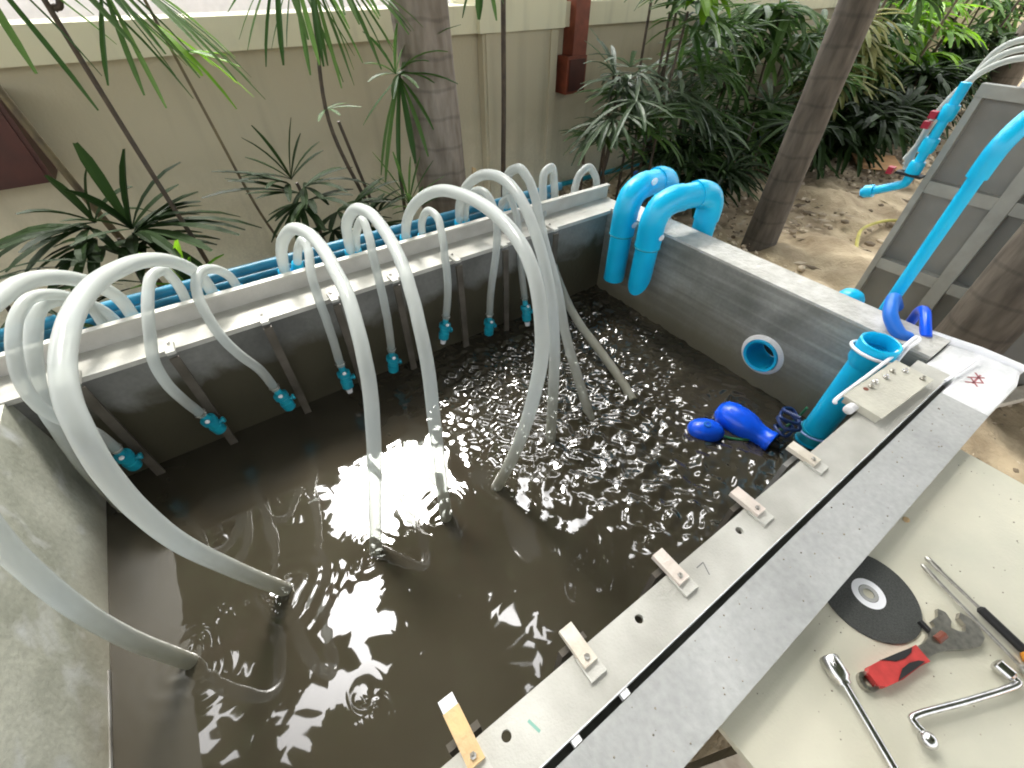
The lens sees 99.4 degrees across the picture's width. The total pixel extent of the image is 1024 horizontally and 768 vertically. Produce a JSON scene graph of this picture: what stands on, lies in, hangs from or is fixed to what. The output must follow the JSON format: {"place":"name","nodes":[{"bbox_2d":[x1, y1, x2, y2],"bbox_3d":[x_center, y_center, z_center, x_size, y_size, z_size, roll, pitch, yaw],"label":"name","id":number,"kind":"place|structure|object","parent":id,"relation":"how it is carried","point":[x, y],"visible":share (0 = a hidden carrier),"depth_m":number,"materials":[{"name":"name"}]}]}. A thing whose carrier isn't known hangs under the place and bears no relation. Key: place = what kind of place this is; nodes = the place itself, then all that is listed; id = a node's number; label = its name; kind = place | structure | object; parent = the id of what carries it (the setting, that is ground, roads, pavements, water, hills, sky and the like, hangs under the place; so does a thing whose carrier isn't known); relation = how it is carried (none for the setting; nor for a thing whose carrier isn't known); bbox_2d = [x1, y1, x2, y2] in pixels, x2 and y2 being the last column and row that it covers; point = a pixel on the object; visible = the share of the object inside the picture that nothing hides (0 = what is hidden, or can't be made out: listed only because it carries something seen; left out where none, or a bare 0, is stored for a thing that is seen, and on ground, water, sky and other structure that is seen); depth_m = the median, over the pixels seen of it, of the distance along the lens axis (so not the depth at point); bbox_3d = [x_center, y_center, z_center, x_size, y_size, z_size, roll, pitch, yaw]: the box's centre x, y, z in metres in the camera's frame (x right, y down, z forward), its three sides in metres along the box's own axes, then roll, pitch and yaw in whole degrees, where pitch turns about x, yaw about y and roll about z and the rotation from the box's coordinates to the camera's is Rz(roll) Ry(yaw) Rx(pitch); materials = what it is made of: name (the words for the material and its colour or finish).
{"place":"outdoors","nodes":[
{"label":"outdoors","id":0,"kind":"place"},
{"bbox_2d":[335,76,1023,762],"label":"ground","id":1,"kind":"structure","parent":0,"point":[837,258],"depth_m":3.48,"materials":[{"name":"sand"}]},
{"bbox_2d":[0,259,141,328],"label":"lady palm","id":2,"kind":"object","parent":1,"relation":"on","point":[52,312],"visible":0.06,"depth_m":1.69,"materials":[{"name":"plant"}]},
{"bbox_2d":[0,85,164,286],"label":"bamboo palm","id":3,"kind":"object","parent":1,"relation":"on","point":[14,109],"visible":0.52,"depth_m":1.79,"materials":[{"name":"brown plant"}]},
{"bbox_2d":[0,142,261,290],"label":"lady palm","id":4,"kind":"object","parent":1,"relation":"on","point":[83,245],"visible":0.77,"depth_m":1.84,"materials":[{"name":"plant"}]},
{"bbox_2d":[0,0,264,263],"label":"bamboo palm","id":5,"kind":"object","parent":1,"relation":"on","point":[126,8],"visible":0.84,"depth_m":1.49,"materials":[{"name":"plant"}]},
{"bbox_2d":[130,239,223,288],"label":"lady palm","id":6,"kind":"object","parent":1,"relation":"on","point":[177,246],"visible":0.05,"depth_m":1.90,"materials":[{"name":"plant"}]},
{"bbox_2d":[143,0,288,252],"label":"bamboo palm","id":7,"kind":"object","parent":1,"relation":"on","point":[190,57],"visible":0.65,"depth_m":1.80,"materials":[{"name":"green plant"}]},
{"bbox_2d":[0,0,450,19],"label":"building","id":8,"kind":"structure","parent":1,"relation":"on","point":[29,9],"depth_m":7.69,"materials":[{"name":"white paint"}]},
{"bbox_2d":[0,193,550,351],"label":"supply pipe","id":9,"kind":"object","parent":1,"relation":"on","point":[171,300],"visible":0.12,"depth_m":1.97,"materials":[{"name":"plastic"}]},
{"bbox_2d":[201,119,408,245],"bbox_3d":[-0.960,-0.859,2.361,0.948,1.012,0.613,-10,45,-10],"label":"lady palm","id":10,"kind":"object","parent":1,"relation":"on","point":[296,210],"visible":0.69,"depth_m":2.20,"materials":[{"name":"plant"}]},
{"bbox_2d":[227,0,423,209],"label":"lady palm","id":11,"kind":"object","parent":1,"relation":"on","point":[318,35],"visible":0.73,"depth_m":1.88,"materials":[{"name":"plant"}]},
{"bbox_2d":[367,152,450,220],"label":"lady palm","id":12,"kind":"object","parent":1,"relation":"on","point":[409,197],"visible":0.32,"depth_m":2.41,"materials":[{"name":"plant"}]},
{"bbox_2d":[362,23,460,211],"bbox_3d":[-0.489,-1.270,2.561,0.406,1.329,0.590,27,50,25],"label":"lady palm","id":13,"kind":"object","parent":1,"relation":"on","point":[399,92],"visible":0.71,"depth_m":2.29,"materials":[{"name":"plant"}]},
{"bbox_2d":[389,0,465,215],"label":"palm tree","id":14,"kind":"object","parent":1,"relation":"on","point":[438,99],"visible":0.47,"depth_m":2.33,"materials":[{"name":"grey plant"}]},
{"bbox_2d":[462,0,505,196],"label":"bamboo palm","id":15,"kind":"object","parent":1,"relation":"on","point":[478,4],"visible":0.69,"depth_m":2.54,"materials":[{"name":"plant"}]},
{"bbox_2d":[0,198,1023,767],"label":"concrete tank","id":16,"kind":"object","parent":1,"relation":"on","point":[784,336],"visible":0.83,"depth_m":1.27,"materials":[{"name":"concrete"}]},
{"bbox_2d":[0,182,562,342],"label":"supply pipe","id":17,"kind":"object","parent":16,"relation":"attached to","point":[162,292],"visible":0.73,"depth_m":1.85,"materials":[{"name":"plastic"}]},
{"bbox_2d":[0,183,615,405],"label":"support rail","id":18,"kind":"object","parent":16,"relation":"on","point":[110,347],"visible":0.78,"depth_m":1.61,"materials":[{"name":"metal"}]},
{"bbox_2d":[79,369,165,475],"bbox_3d":[-1.315,0.197,1.511,0.028,0.619,0.068,-26,49,-24],"label":"guide bracket","id":19,"kind":"object","parent":18,"relation":"attached to","point":[99,409],"visible":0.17,"depth_m":1.43,"materials":[{"name":"silver metal"}]},
{"bbox_2d":[164,341,237,444],"bbox_3d":[-1.110,0.099,1.614,0.028,0.619,0.068,-26,49,-24],"label":"guide bracket","id":20,"kind":"object","parent":18,"relation":"attached to","point":[183,371],"visible":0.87,"depth_m":1.49,"materials":[{"name":"silver metal"}]},
{"bbox_2d":[257,312,311,413],"bbox_3d":[-0.875,-0.015,1.732,0.028,0.619,0.068,-26,49,-24],"label":"guide bracket","id":21,"kind":"object","parent":18,"relation":"attached to","point":[281,357],"visible":0.92,"depth_m":1.63,"materials":[{"name":"silver metal"}]},
{"bbox_2d":[326,291,361,389],"bbox_3d":[-0.673,-0.112,1.833,0.028,0.619,0.068,-26,49,-24],"label":"guide bracket","id":22,"kind":"object","parent":18,"relation":"attached to","point":[339,313],"visible":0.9,"depth_m":1.70,"materials":[{"name":"silver metal"}]},
{"bbox_2d":[386,273,416,369],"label":"guide bracket","id":23,"kind":"object","parent":18,"relation":"attached to","point":[392,278],"visible":0.92,"depth_m":1.83,"materials":[{"name":"silver metal"}]},
{"bbox_2d":[449,254,468,347],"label":"guide bracket","id":24,"kind":"object","parent":18,"relation":"attached to","point":[454,258],"visible":0.88,"depth_m":1.95,"materials":[{"name":"silver metal"}]},
{"bbox_2d":[500,240,508,330],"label":"guide bracket","id":25,"kind":"object","parent":18,"relation":"attached to","point":[505,261],"visible":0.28,"depth_m":2.06,"materials":[{"name":"silver metal"}]},
{"bbox_2d":[546,223,558,264],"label":"guide bracket","id":26,"kind":"object","parent":18,"relation":"attached to","point":[555,239],"visible":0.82,"depth_m":2.08,"materials":[{"name":"silver metal"}]},
{"bbox_2d":[106,285,812,767],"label":"water","id":27,"kind":"structure","parent":16,"relation":"in","point":[348,651],"depth_m":1.41,"materials":[{"name":"liquid"}]},
{"bbox_2d":[687,418,723,441],"bbox_3d":[0.777,0.184,1.741,0.104,0.092,0.139,-65,72,-43],"label":"float switch","id":28,"kind":"object","parent":27,"relation":"on","point":[707,429],"visible":0.97,"depth_m":1.71,"materials":[{"name":"blue"}]},
{"bbox_2d":[714,401,779,449],"bbox_3d":[0.941,0.173,1.741,0.127,0.124,0.262,-26,49,-24],"label":"float switch","id":29,"kind":"object","parent":27,"relation":"on","point":[737,419],"visible":0.96,"depth_m":1.71,"materials":[{"name":"blue plastic"}]},
{"bbox_2d":[773,406,801,439],"bbox_3d":[1.055,0.145,1.667,0.099,0.156,0.105,6,44,6],"label":"cable coil","id":30,"kind":"object","parent":29,"relation":"on","point":[793,413],"visible":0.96,"depth_m":1.66,"materials":[{"name":"blue"}]},
{"bbox_2d":[795,332,902,448],"bbox_3d":[1.175,0.098,1.600,0.121,0.643,0.121,-26,49,-24],"label":"suction pipe","id":31,"kind":"object","parent":27,"relation":"in","point":[822,421],"visible":0.67,"depth_m":1.49,"materials":[{"name":"plastic"}]},
{"bbox_2d":[832,335,921,403],"bbox_3d":[1.090,-0.070,1.356,0.500,0.050,0.145,-26,49,-24],"label":"strap","id":32,"kind":"object","parent":31,"relation":"attached to","point":[906,348],"visible":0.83,"depth_m":1.35,"materials":[{"name":"white paint"}]},
{"bbox_2d":[604,166,678,283],"bbox_3d":[0.660,-0.684,2.300,0.440,0.845,0.133,-31,52,-28],"label":"siphon pipe","id":33,"kind":"object","parent":16,"relation":"attached to","point":[637,190],"visible":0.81,"depth_m":2.03,"materials":[{"name":"plastic"}]},
{"bbox_2d":[628,179,723,294],"bbox_3d":[0.778,-0.572,2.182,0.452,0.845,0.120,-18,47,-18],"label":"siphon pipe","id":34,"kind":"object","parent":16,"relation":"attached to","point":[704,198],"visible":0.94,"depth_m":1.93,"materials":[{"name":"plastic"}]},
{"bbox_2d":[441,360,950,767],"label":"support rail","id":35,"kind":"object","parent":16,"relation":"on","point":[547,720],"visible":1,"depth_m":0.84,"materials":[{"name":"white"}]},
{"bbox_2d":[438,692,492,767],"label":"guide bracket","id":36,"kind":"object","parent":35,"relation":"attached to","point":[466,744],"visible":0.96,"depth_m":0.70,"materials":[{"name":"beige wood"}]},
{"bbox_2d":[553,622,606,683],"bbox_3d":[0.126,0.690,0.984,0.060,0.598,0.094,-26,49,-24],"label":"guide bracket","id":37,"kind":"object","parent":35,"relation":"attached to","point":[590,664],"visible":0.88,"depth_m":0.78,"materials":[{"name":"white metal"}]},
{"bbox_2d":[635,548,697,622],"bbox_3d":[0.332,0.591,1.087,0.060,0.598,0.094,-26,49,-24],"label":"guide bracket","id":38,"kind":"object","parent":35,"relation":"attached to","point":[683,582],"visible":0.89,"depth_m":0.89,"materials":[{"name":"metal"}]},
{"bbox_2d":[711,487,773,536],"bbox_3d":[0.550,0.486,1.196,0.060,0.598,0.094,-26,49,-24],"label":"guide bracket","id":39,"kind":"object","parent":35,"relation":"attached to","point":[757,511],"visible":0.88,"depth_m":1.00,"materials":[{"name":"plastic"}]},
{"bbox_2d":[735,441,828,533],"bbox_3d":[0.738,0.396,1.291,0.078,0.598,0.094,-26,49,-24],"label":"guide bracket","id":40,"kind":"object","parent":35,"relation":"attached to","point":[809,459],"visible":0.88,"depth_m":1.10,"materials":[{"name":"plastic"}]},
{"bbox_2d":[842,360,933,422],"bbox_3d":[1.076,0.021,1.251,0.319,0.041,0.104,-23,48,-22],"label":"terminal box","id":41,"kind":"object","parent":35,"relation":"on","point":[884,392],"visible":1,"depth_m":1.24,"materials":[{"name":"beige metal"}]},
{"bbox_2d":[882,292,913,340],"bbox_3d":[1.331,-0.254,1.507,0.102,0.112,0.259,20,47,20],"label":"pipe bend","id":42,"kind":"object","parent":16,"relation":"on","point":[893,305],"visible":0.94,"depth_m":1.45,"materials":[{"name":"blue"}]},
{"bbox_2d":[878,111,1023,309],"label":"tall pipe","id":43,"kind":"object","parent":42,"relation":"attached to","point":[1006,139],"visible":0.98,"depth_m":1.33,"materials":[{"name":"plastic"}]},
{"bbox_2d":[905,305,932,336],"bbox_3d":[1.425,-0.212,1.519,0.045,0.118,0.202,21,48,20],"label":"pipe bend","id":44,"kind":"object","parent":16,"relation":"attached to","point":[922,314],"visible":0.97,"depth_m":1.47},
{"bbox_2d":[0,0,1023,327],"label":"garden wall","id":45,"kind":"structure","parent":1,"relation":"on","point":[60,112],"depth_m":2.72,"materials":[{"name":"paint"}]},
{"bbox_2d":[0,98,57,189],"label":"wall box","id":46,"kind":"object","parent":45,"relation":"attached to","point":[25,160],"visible":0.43,"depth_m":2.05,"materials":[{"name":"red paint"}]},
{"bbox_2d":[555,0,590,94],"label":"wall lantern","id":47,"kind":"object","parent":45,"relation":"attached to","point":[571,69],"depth_m":3.42,"materials":[{"name":"red paint"}]},
{"bbox_2d":[562,28,695,190],"bbox_3d":[0.779,-1.879,3.276,0.912,1.227,1.186,-7,44,-7],"label":"lady palm","id":48,"kind":"object","parent":1,"relation":"on","point":[609,129],"visible":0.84,"depth_m":3.00,"materials":[{"name":"plant"}]},
{"bbox_2d":[560,0,762,202],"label":"lady palm","id":49,"kind":"object","parent":1,"relation":"on","point":[699,50],"visible":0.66,"depth_m":3.06,"materials":[{"name":"plant"}]},
{"bbox_2d":[641,0,745,205],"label":"lady palm","id":50,"kind":"object","parent":1,"relation":"on","point":[705,7],"visible":0.59,"depth_m":2.65,"materials":[{"name":"plant"}]},
{"bbox_2d":[605,4,786,196],"bbox_3d":[1.419,-2.176,3.488,1.439,1.369,1.035,-26,49,-24],"label":"lady palm","id":51,"kind":"object","parent":1,"relation":"on","point":[683,93],"visible":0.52,"depth_m":3.39,"materials":[{"name":"plant"}]},
{"bbox_2d":[638,130,772,216],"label":"lady palm","id":52,"kind":"object","parent":1,"relation":"on","point":[695,164],"visible":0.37,"depth_m":3.44,"materials":[{"name":"plant"}]},
{"bbox_2d":[663,19,786,168],"bbox_3d":[1.916,-2.481,3.892,1.598,1.241,1.420,-26,49,-24],"label":"lady palm","id":53,"kind":"object","parent":1,"relation":"on","point":[711,99],"visible":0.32,"depth_m":3.79,"materials":[{"name":"plant"}]},
{"bbox_2d":[681,110,846,201],"bbox_3d":[2.096,-2.014,3.840,1.725,0.650,1.178,-26,49,-24],"label":"lady palm","id":54,"kind":"object","parent":1,"relation":"on","point":[737,164],"visible":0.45,"depth_m":3.56,"materials":[{"name":"plant"}]},
{"bbox_2d":[694,0,877,167],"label":"lady palm","id":55,"kind":"object","parent":1,"relation":"on","point":[770,108],"visible":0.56,"depth_m":3.80,"materials":[{"name":"plant"}]},
{"bbox_2d":[550,133,1023,472],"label":"ground litter","id":56,"kind":"object","parent":1,"relation":"on","point":[792,231],"visible":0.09,"depth_m":3.69,"materials":[{"name":"plant"}]},
{"bbox_2d":[741,0,880,251],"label":"palm tree","id":57,"kind":"object","parent":1,"relation":"on","point":[850,22],"visible":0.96,"depth_m":2.72,"materials":[{"name":"brown plant"}]},
{"bbox_2d":[759,8,913,161],"bbox_3d":[3.418,-3.177,4.721,1.804,1.391,1.317,-26,49,-24],"label":"lady palm","id":58,"kind":"object","parent":1,"relation":"on","point":[867,46],"visible":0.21,"depth_m":4.28,"materials":[{"name":"plant"}]},
{"bbox_2d":[754,76,946,179],"bbox_3d":[3.156,-2.592,4.383,1.818,0.885,1.486,2,44,2],"label":"lady palm","id":59,"kind":"object","parent":1,"relation":"on","point":[855,137],"visible":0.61,"depth_m":4.13,"materials":[{"name":"plant"}]},
{"bbox_2d":[684,449,1023,767],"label":"work table","id":60,"kind":"object","parent":1,"relation":"on","point":[793,686],"visible":0.58,"depth_m":0.81,"materials":[{"name":"beige wood"}]},
{"bbox_2d":[819,653,898,767],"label":"socket wrench","id":61,"kind":"object","parent":60,"relation":"on","point":[836,670],"visible":1,"depth_m":0.77,"materials":[{"name":"silver metal"}]},
{"bbox_2d":[828,556,922,643],"bbox_3d":[0.747,0.440,0.910,0.188,0.004,0.188,-26,49,-24],"label":"cutting disc","id":62,"kind":"object","parent":60,"relation":"on","point":[890,612],"visible":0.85,"depth_m":0.89,"materials":[{"name":"black"}]},
{"bbox_2d":[856,609,984,692],"bbox_3d":[0.775,0.507,0.829,0.301,0.018,0.075,-14,46,-14],"label":"adjustable wrench","id":63,"kind":"object","parent":60,"relation":"on","point":[941,635],"visible":1,"depth_m":0.83,"materials":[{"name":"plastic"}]},
{"bbox_2d":[907,659,1022,750],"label":"angled spanner","id":64,"kind":"object","parent":60,"relation":"on","point":[928,740],"visible":1,"depth_m":0.76,"materials":[{"name":"silver metal"}]},
{"bbox_2d":[921,564,1023,675],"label":"screwdriver","id":65,"kind":"object","parent":60,"relation":"on","point":[1020,666],"visible":1,"depth_m":0.86,"materials":[{"name":"metal"}]},
{"bbox_2d":[924,556,1023,661],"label":"screwdriver","id":66,"kind":"object","parent":60,"relation":"on","point":[1003,630],"visible":1,"depth_m":0.86,"materials":[{"name":"metal"}]},
{"bbox_2d":[851,153,901,170],"bbox_3d":[3.865,-2.356,4.601,0.399,0.047,0.420,-66,73,-44],"label":"cardboard sheet","id":67,"kind":"object","parent":1,"relation":"on","point":[890,160],"visible":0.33,"depth_m":4.57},
{"bbox_2d":[789,0,964,106],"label":"lady palm","id":68,"kind":"object","parent":1,"relation":"on","point":[898,44],"visible":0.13,"depth_m":4.67,"materials":[{"name":"plant"}]},
{"bbox_2d":[829,71,942,161],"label":"lady palm","id":69,"kind":"object","parent":1,"relation":"on","point":[905,105],"visible":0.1,"depth_m":4.56,"materials":[{"name":"plant"}]},
{"bbox_2d":[871,0,992,104],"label":"lady palm","id":70,"kind":"object","parent":1,"relation":"on","point":[929,56],"visible":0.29,"depth_m":5.28,"materials":[{"name":"plant"}]},
{"bbox_2d":[874,56,999,138],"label":"lady palm","id":71,"kind":"object","parent":1,"relation":"on","point":[948,78],"visible":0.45,"depth_m":5.05,"materials":[{"name":"plant"}]},
{"bbox_2d":[854,82,1023,386],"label":"ribbed panel","id":72,"kind":"object","parent":1,"relation":"on","point":[988,223],"visible":0.71,"depth_m":2.08,"materials":[{"name":"grey plastic"}]},
{"bbox_3d":[2.255,-1.101,1.656,0.102,0.037,0.480,-26,49,-24],"label":"hose tray","id":73,"kind":"object","parent":72,"relation":"on","visible":0},
{"bbox_2d":[902,45,1023,164],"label":"hose","id":74,"kind":"object","parent":73,"relation":"on","point":[1007,52],"visible":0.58,"depth_m":1.80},
{"bbox_2d":[915,16,1020,108],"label":"lady palm","id":75,"kind":"object","parent":1,"relation":"on","point":[967,50],"visible":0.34,"depth_m":5.69,"materials":[{"name":"plant"}]},
{"bbox_2d":[924,0,1023,82],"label":"lady palm","id":76,"kind":"object","parent":1,"relation":"on","point":[999,15],"visible":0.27,"depth_m":6.13,"materials":[{"name":"plant"}]},
{"bbox_2d":[933,223,1023,354],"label":"palm tree","id":77,"kind":"object","parent":1,"relation":"on","point":[987,311],"visible":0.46,"depth_m":1.88,"materials":[{"name":"brown plant"}]},
{"bbox_2d":[965,20,1023,110],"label":"palm tree","id":78,"kind":"object","parent":1,"relation":"on","point":[1012,76],"visible":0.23,"depth_m":5.68,"materials":[{"name":"brown plant"}]},
{"bbox_2d":[997,385,1023,407],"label":"plank","id":79,"kind":"object","parent":1,"relation":"on","point":[1016,395],"depth_m":2.06,"materials":[{"name":"brown wood"}]},
{"bbox_3d":[-1.042,-0.328,1.787,3.620,0.090,0.090,-26,49,-24],"label":"manifold pipe","id":80,"kind":"object","parent":1,"relation":"on","visible":0},
{"bbox_2d":[23,300,121,512],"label":"hose","id":81,"kind":"object","parent":80,"relation":"attached to","point":[33,337],"visible":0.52,"depth_m":1.22,"materials":[{"name":"plastic"}]},
{"bbox_2d":[4,289,143,470],"bbox_3d":[-1.326,-0.028,1.387,0.087,0.615,0.492,-14,46,-15],"label":"hose","id":82,"kind":"object","parent":80,"relation":"attached to","point":[39,405],"visible":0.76,"depth_m":1.15,"materials":[{"name":"plastic"}]},
{"bbox_2d":[0,269,197,669],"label":"hose","id":83,"kind":"object","parent":80,"relation":"attached to","point":[22,563],"visible":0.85,"depth_m":0.95,"materials":[{"name":"plastic"}]},
{"bbox_2d":[47,252,292,595],"bbox_3d":[-0.935,0.025,1.324,0.136,0.899,1.122,-19,47,-18],"label":"hose","id":84,"kind":"object","parent":80,"relation":"attached to","point":[118,489],"visible":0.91,"depth_m":0.84,"materials":[{"name":"plastic"}]},
{"bbox_2d":[141,267,226,434],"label":"hose","id":85,"kind":"object","parent":80,"relation":"attached to","point":[212,422],"visible":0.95,"depth_m":1.36,"materials":[{"name":"plastic"}]},
{"bbox_2d":[190,264,295,410],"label":"hose","id":86,"kind":"object","parent":80,"relation":"attached to","point":[282,397],"visible":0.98,"depth_m":1.47,"materials":[{"name":"plastic"}]},
{"bbox_2d":[291,236,355,393],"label":"hose","id":87,"kind":"object","parent":80,"relation":"attached to","point":[345,376],"visible":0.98,"depth_m":1.64,"materials":[{"name":"plastic"}]},
{"bbox_2d":[275,222,381,556],"bbox_3d":[-0.609,-0.080,1.513,0.213,0.791,1.119,-19,47,-19],"label":"hose","id":88,"kind":"object","parent":80,"relation":"attached to","point":[321,247],"visible":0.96,"depth_m":1.22,"materials":[{"name":"plastic"}]},
{"bbox_2d":[352,215,401,373],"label":"hose","id":89,"kind":"object","parent":80,"relation":"attached to","point":[361,223],"visible":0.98,"depth_m":1.69,"materials":[{"name":"plastic"}]},
{"bbox_2d":[341,203,451,522],"bbox_3d":[-0.418,-0.167,1.596,0.142,0.801,1.151,-18,47,-18],"label":"hose","id":90,"kind":"object","parent":80,"relation":"attached to","point":[398,255],"visible":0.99,"depth_m":1.32,"materials":[{"name":"plastic"}]},
{"bbox_2d":[417,207,452,343],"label":"hose","id":91,"kind":"object","parent":80,"relation":"attached to","point":[445,327],"visible":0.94,"depth_m":1.81,"materials":[{"name":"plastic"}]},
{"bbox_2d":[400,184,549,490],"bbox_3d":[-0.193,-0.288,1.662,0.214,0.885,1.183,-17,46,-17],"label":"hose","id":92,"kind":"object","parent":80,"relation":"attached to","point":[504,222],"visible":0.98,"depth_m":1.24,"materials":[{"name":"plastic"}]},
{"bbox_2d":[462,186,500,335],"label":"hose","id":93,"kind":"object","parent":80,"relation":"attached to","point":[489,323],"visible":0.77,"depth_m":1.91,"materials":[{"name":"plastic"}]},
{"bbox_2d":[454,169,559,443],"bbox_3d":[-0.020,-0.403,1.819,0.133,0.833,1.114,-17,46,-17],"label":"hose","id":94,"kind":"object","parent":80,"relation":"attached to","point":[510,185],"visible":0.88,"depth_m":1.55,"materials":[{"name":"plastic"}]},
{"bbox_2d":[498,194,532,325],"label":"hose","id":95,"kind":"object","parent":80,"relation":"attached to","point":[527,310],"visible":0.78,"depth_m":2.09,"materials":[{"name":"plastic"}]},
{"bbox_2d":[502,163,594,419],"bbox_3d":[0.135,-0.467,1.932,0.085,0.770,1.112,-14,45,-14],"label":"hose","id":96,"kind":"object","parent":80,"relation":"attached to","point":[522,171],"visible":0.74,"depth_m":1.81,"materials":[{"name":"plastic"}]},
{"bbox_2d":[571,163,599,192],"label":"hose","id":97,"kind":"object","parent":80,"relation":"attached to","point":[583,170],"visible":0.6,"depth_m":2.39,"materials":[{"name":"plastic"}]},
{"bbox_2d":[539,163,636,399],"bbox_3d":[0.309,-0.534,2.062,0.190,0.668,1.176,-10,45,-10],"label":"hose","id":98,"kind":"object","parent":80,"relation":"attached to","point":[590,338],"visible":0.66,"depth_m":2.12,"materials":[{"name":"plastic"}]},
{"bbox_2d":[859,82,971,197],"bbox_3d":[1.890,-1.122,2.051,0.062,0.520,0.219,-26,49,-24],"label":"valve manifold","id":99,"kind":"object","parent":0,"point":[946,114],"visible":1,"depth_m":1.99,"materials":[{"name":"plastic"}]},
{"bbox_2d":[902,54,1023,169],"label":"hose","id":100,"kind":"object","parent":99,"relation":"attached to","point":[988,68],"visible":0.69,"depth_m":1.84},
{"bbox_2d":[902,36,1023,159],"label":"hose","id":101,"kind":"object","parent":99,"relation":"attached to","point":[1007,44],"visible":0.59,"depth_m":1.81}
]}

